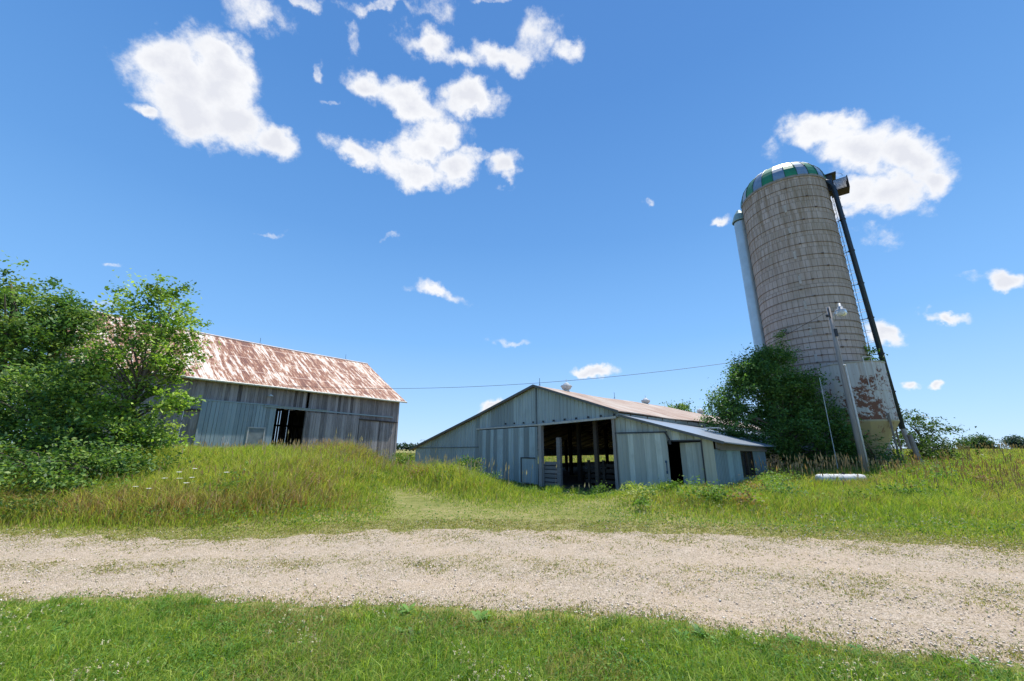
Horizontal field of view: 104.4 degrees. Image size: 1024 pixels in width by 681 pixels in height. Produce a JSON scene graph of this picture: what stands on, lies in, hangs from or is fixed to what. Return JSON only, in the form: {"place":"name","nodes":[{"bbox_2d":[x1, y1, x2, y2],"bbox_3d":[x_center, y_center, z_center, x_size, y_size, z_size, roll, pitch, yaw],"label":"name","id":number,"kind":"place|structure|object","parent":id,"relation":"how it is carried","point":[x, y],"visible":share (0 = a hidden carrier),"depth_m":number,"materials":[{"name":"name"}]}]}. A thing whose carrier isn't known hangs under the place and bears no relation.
{"place":"outdoors","nodes":[
{"label":"outdoors","id":0,"kind":"place"},
{"bbox_2d":[0,439,1023,680],"bbox_3d":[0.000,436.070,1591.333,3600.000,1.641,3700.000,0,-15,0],"label":"ground","id":1,"kind":"structure","parent":0,"point":[407,500],"depth_m":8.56,"materials":[{"name":"green plant"}]},
{"bbox_2d":[0,491,79,516],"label":"verge weed","id":2,"kind":"object","parent":1,"relation":"on","point":[30,505],"visible":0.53,"depth_m":8.51,"materials":[{"name":"green plant"}]},
{"bbox_2d":[0,250,114,445],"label":"maple tree","id":3,"kind":"object","parent":1,"relation":"on","point":[45,326],"visible":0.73,"depth_m":16.60,"materials":[{"name":"green plant"}]},
{"bbox_2d":[0,432,163,497],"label":"shrub","id":4,"kind":"object","parent":1,"relation":"on","point":[39,479],"visible":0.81,"depth_m":10.20,"materials":[{"name":"green plant"}]},
{"bbox_2d":[0,351,182,460],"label":"leafy bush","id":5,"kind":"object","parent":1,"relation":"on","point":[43,438],"visible":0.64,"depth_m":12.27,"materials":[{"name":"green plant"}]},
{"bbox_2d":[0,446,209,487],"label":"bush","id":6,"kind":"object","parent":1,"relation":"on","point":[167,456],"visible":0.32,"depth_m":10.54,"materials":[{"name":"green plant"}]},
{"bbox_2d":[10,268,220,457],"bbox_3d":[-12.861,0.631,13.148,5.320,6.986,3.433,0,-15,0],"label":"ash tree","id":7,"kind":"object","parent":1,"relation":"on","point":[129,403],"visible":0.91,"depth_m":13.14,"materials":[{"name":"green plant"}]},
{"bbox_2d":[10,442,417,450],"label":"treeline","id":8,"kind":"object","parent":1,"relation":"on","point":[405,446],"visible":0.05,"depth_m":206.59,"materials":[{"name":"green plant"}]},
{"bbox_2d":[32,310,406,460],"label":"timber barn","id":9,"kind":"structure","parent":1,"relation":"on","point":[248,391],"depth_m":27.48,"materials":[{"name":"grey paint"}]},
{"bbox_2d":[193,399,277,447],"bbox_3d":[-16.455,5.385,23.793,0.072,3.360,4.080,-11,-19,35],"label":"sliding door","id":10,"kind":"structure","parent":9,"relation":"in","point":[229,422],"depth_m":23.71,"materials":[{"name":"grey paint"}]},
{"bbox_2d":[302,412,358,446],"bbox_3d":[-12.934,6.836,28.471,0.041,3.073,4.126,-11,-19,35],"label":"sliding door","id":11,"kind":"structure","parent":9,"relation":"in","point":[320,425],"depth_m":28.43,"materials":[{"name":"grey wood"}]},
{"bbox_2d":[357,420,390,456],"bbox_3d":[-10.832,7.759,31.247,0.040,2.769,2.934,-11,-19,35],"label":"sliding door","id":12,"kind":"structure","parent":9,"relation":"in","point":[379,432],"depth_m":31.37,"materials":[{"name":"grey wood"}]},
{"bbox_2d":[386,450,414,466],"bbox_3d":[-7.881,8.666,28.255,4.646,1.624,2.621,0,-15,0],"label":"corner bush","id":13,"kind":"object","parent":1,"relation":"on","point":[402,459],"visible":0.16,"depth_m":28.11,"materials":[{"name":"green plant"}]},
{"bbox_2d":[454,454,501,478],"bbox_3d":[-1.684,5.487,17.080,2.806,1.166,1.481,-9,-18,29],"label":"wall weed","id":14,"kind":"object","parent":1,"relation":"on","point":[473,461],"depth_m":16.97,"materials":[{"name":"green plant"}]},
{"bbox_2d":[0,603,992,680],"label":"broad weeds","id":15,"kind":"object","parent":1,"relation":"on","point":[483,613],"visible":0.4,"depth_m":3.40,"materials":[{"name":"green plant"}]},
{"bbox_2d":[0,528,1023,662],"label":"gravel drive","id":16,"kind":"structure","parent":1,"relation":"on","point":[648,590],"depth_m":5.17,"materials":[{"name":"beige gravel"}]},
{"bbox_2d":[0,515,1023,665],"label":"drive weeds","id":17,"kind":"object","parent":16,"relation":"on","point":[702,529],"visible":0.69,"depth_m":6.18,"materials":[{"name":"green plant"}]},
{"bbox_2d":[0,518,1023,667],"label":"gravel stones","id":18,"kind":"object","parent":16,"relation":"on","point":[892,624],"visible":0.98,"depth_m":4.75,"materials":[{"name":"grey gravel"}]},
{"bbox_2d":[0,584,1023,680],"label":"lawn grass","id":19,"kind":"structure","parent":1,"relation":"on","point":[84,631],"depth_m":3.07,"materials":[{"name":"green plant"}]},
{"bbox_2d":[0,586,1023,680],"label":"clover","id":20,"kind":"object","parent":1,"relation":"on","point":[550,653],"depth_m":3.10,"materials":[{"name":"green plant"}]},
{"bbox_2d":[5,429,1023,528],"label":"seed heads","id":21,"kind":"object","parent":1,"relation":"on","point":[845,459],"visible":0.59,"depth_m":15.95,"materials":[{"name":"beige plant"}]},
{"bbox_2d":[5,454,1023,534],"bbox_3d":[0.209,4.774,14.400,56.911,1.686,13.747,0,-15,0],"label":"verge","id":22,"kind":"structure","parent":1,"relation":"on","point":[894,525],"depth_m":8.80,"materials":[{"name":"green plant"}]},
{"bbox_2d":[58,450,1023,506],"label":"weed clumps","id":23,"kind":"object","parent":1,"relation":"on","point":[709,490],"visible":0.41,"depth_m":11.56,"materials":[{"name":"green plant"}]},
{"bbox_2d":[75,449,1023,518],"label":"grass tussocks","id":24,"kind":"object","parent":1,"relation":"on","point":[556,489],"depth_m":12.43,"materials":[{"name":"green plant"}]},
{"bbox_2d":[409,378,810,491],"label":"metal sided barn","id":25,"kind":"structure","parent":1,"relation":"on","point":[527,428],"depth_m":18.55,"materials":[{"name":"metal"}]},
{"bbox_2d":[479,427,537,483],"bbox_3d":[-0.305,5.652,19.663,4.110,2.567,0.060,-14,-21,42],"label":"sliding door","id":26,"kind":"structure","parent":25,"relation":"in","point":[524,454],"depth_m":19.43,"materials":[{"name":"metal"}]},
{"bbox_2d":[617,433,670,485],"bbox_3d":[4.891,4.438,14.850,1.980,1.870,0.052,-14,-21,42],"label":"hanging door","id":27,"kind":"structure","parent":25,"relation":"in","point":[643,457],"depth_m":14.82,"materials":[{"name":"grey paint"}]},
{"bbox_2d":[680,442,704,486],"bbox_3d":[6.301,4.377,13.852,0.048,1.597,0.868,9,-18,-29],"label":"hinged door","id":28,"kind":"structure","parent":25,"relation":"in","point":[691,454],"depth_m":13.87,"materials":[{"name":"grey metal"}]},
{"bbox_2d":[740,451,749,477],"bbox_3d":[9.061,4.809,15.505,0.090,1.000,0.820,-14,-21,42],"label":"window","id":29,"kind":"structure","parent":25,"relation":"in","point":[744,460],"depth_m":15.63,"materials":[{"name":"black glass"}]},
{"bbox_2d":[746,451,755,476],"bbox_3d":[9.658,4.972,16.102,0.090,1.000,0.820,-14,-21,42],"label":"window","id":30,"kind":"structure","parent":25,"relation":"in","point":[749,453],"depth_m":16.21,"materials":[{"name":"black glass"}]},
{"bbox_2d":[659,398,711,415],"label":"distant tree","id":31,"kind":"object","parent":1,"relation":"on","point":[684,407],"visible":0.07,"depth_m":58.72,"materials":[{"name":"green plant"}]},
{"bbox_2d":[694,340,873,471],"bbox_3d":[12.986,3.070,19.446,7.846,6.552,4.813,0,-15,0],"label":"dark bush","id":32,"kind":"object","parent":1,"relation":"on","point":[755,373],"visible":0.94,"depth_m":18.84,"materials":[{"name":"green plant"}]},
{"bbox_2d":[732,161,891,463],"bbox_3d":[18.212,-2.127,24.419,5.250,19.383,4.895,0,-15,0],"label":"stave silo","id":33,"kind":"object","parent":1,"relation":"on","point":[794,268],"visible":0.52,"depth_m":23.54,"materials":[{"name":"concrete"}]},
{"bbox_2d":[767,329,795,377],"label":"vine leaves","id":34,"kind":"object","parent":33,"relation":"attached to","point":[779,336],"visible":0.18,"depth_m":22.74,"materials":[{"name":"green plant"}]},
{"bbox_2d":[863,342,887,360],"bbox_3d":[18.722,1.148,21.261,2.223,2.204,1.275,0,-15,0],"label":"wall vine","id":35,"kind":"object","parent":33,"relation":"attached to","point":[869,350],"depth_m":21.20,"materials":[{"name":"green plant"}]},
{"bbox_2d":[819,378,837,467],"bbox_3d":[13.976,3.574,17.529,0.027,3.952,0.416,-12,-20,38],"label":"pole","id":36,"kind":"object","parent":1,"relation":"on","point":[828,423],"visible":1,"depth_m":17.50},
{"bbox_2d":[815,472,865,483],"bbox_3d":[12.000,5.063,14.477,1.720,0.480,0.388,-1,-15,3],"label":"fallen drum","id":37,"kind":"object","parent":1,"relation":"on","point":[842,475],"visible":0.52,"depth_m":14.38,"materials":[{"name":"metal"}]},
{"bbox_2d":[826,303,869,471],"bbox_3d":[15.015,2.027,17.503,0.816,7.720,0.422,-10,-18,32],"label":"yard light pole","id":38,"kind":"object","parent":1,"relation":"on","point":[840,311],"visible":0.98,"depth_m":17.44,"materials":[{"name":"grey wood"}]},
{"bbox_2d":[299,312,825,388],"bbox_3d":[0.128,1.254,22.913,30.635,2.655,1.423,-4,-16,16],"label":"power line","id":39,"kind":"object","parent":38,"relation":"attached to","point":[557,381],"visible":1,"depth_m":22.19,"materials":[{"name":"black rubber"}]},
{"bbox_2d":[816,356,904,467],"bbox_3d":[17.200,3.769,19.600,2.780,5.465,2.780,12,-20,-38],"label":"feed tank","id":40,"kind":"object","parent":1,"relation":"on","point":[873,398],"visible":0.69,"depth_m":18.73,"materials":[{"name":"grey metal"}]},
{"bbox_2d":[825,179,922,462],"bbox_3d":[19.743,-1.777,22.287,0.591,17.608,1.670,14,-21,-41],"label":"fill pipe","id":41,"kind":"object","parent":1,"relation":"on","point":[910,442],"visible":0.85,"depth_m":22.07,"materials":[{"name":"metal"}]},
{"bbox_2d":[833,423,921,469],"bbox_3d":[16.220,4.858,17.890,3.483,2.267,1.665,-2,-15,9],"label":"cone weed","id":42,"kind":"object","parent":1,"relation":"on","point":[880,453],"visible":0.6,"depth_m":17.76,"materials":[{"name":"green plant"}]},
{"bbox_2d":[890,405,982,460],"bbox_3d":[22.840,5.165,22.226,6.133,3.451,3.680,0,-15,0],"label":"spreading bush","id":43,"kind":"object","parent":1,"relation":"on","point":[925,449],"visible":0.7,"depth_m":22.20,"materials":[{"name":"green plant"}]},
{"bbox_2d":[953,432,1003,448],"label":"distant tree","id":44,"kind":"object","parent":1,"relation":"on","point":[981,439],"visible":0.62,"depth_m":114.78,"materials":[{"name":"green plant"}]},
{"bbox_2d":[997,434,1023,448],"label":"distant tree","id":45,"kind":"object","parent":1,"relation":"on","point":[1011,440],"visible":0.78,"depth_m":154.30,"materials":[{"name":"green plant"}]},
{"bbox_2d":[0,0,1023,448],"label":"sky","id":46,"kind":"structure","parent":0,"point":[432,195],"materials":[{"name":"blue"}]},
{"bbox_2d":[383,448,1023,464],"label":"field grass","id":47,"kind":"structure","parent":0,"point":[584,458],"depth_m":53.77,"materials":[{"name":"green plant"}]}
]}

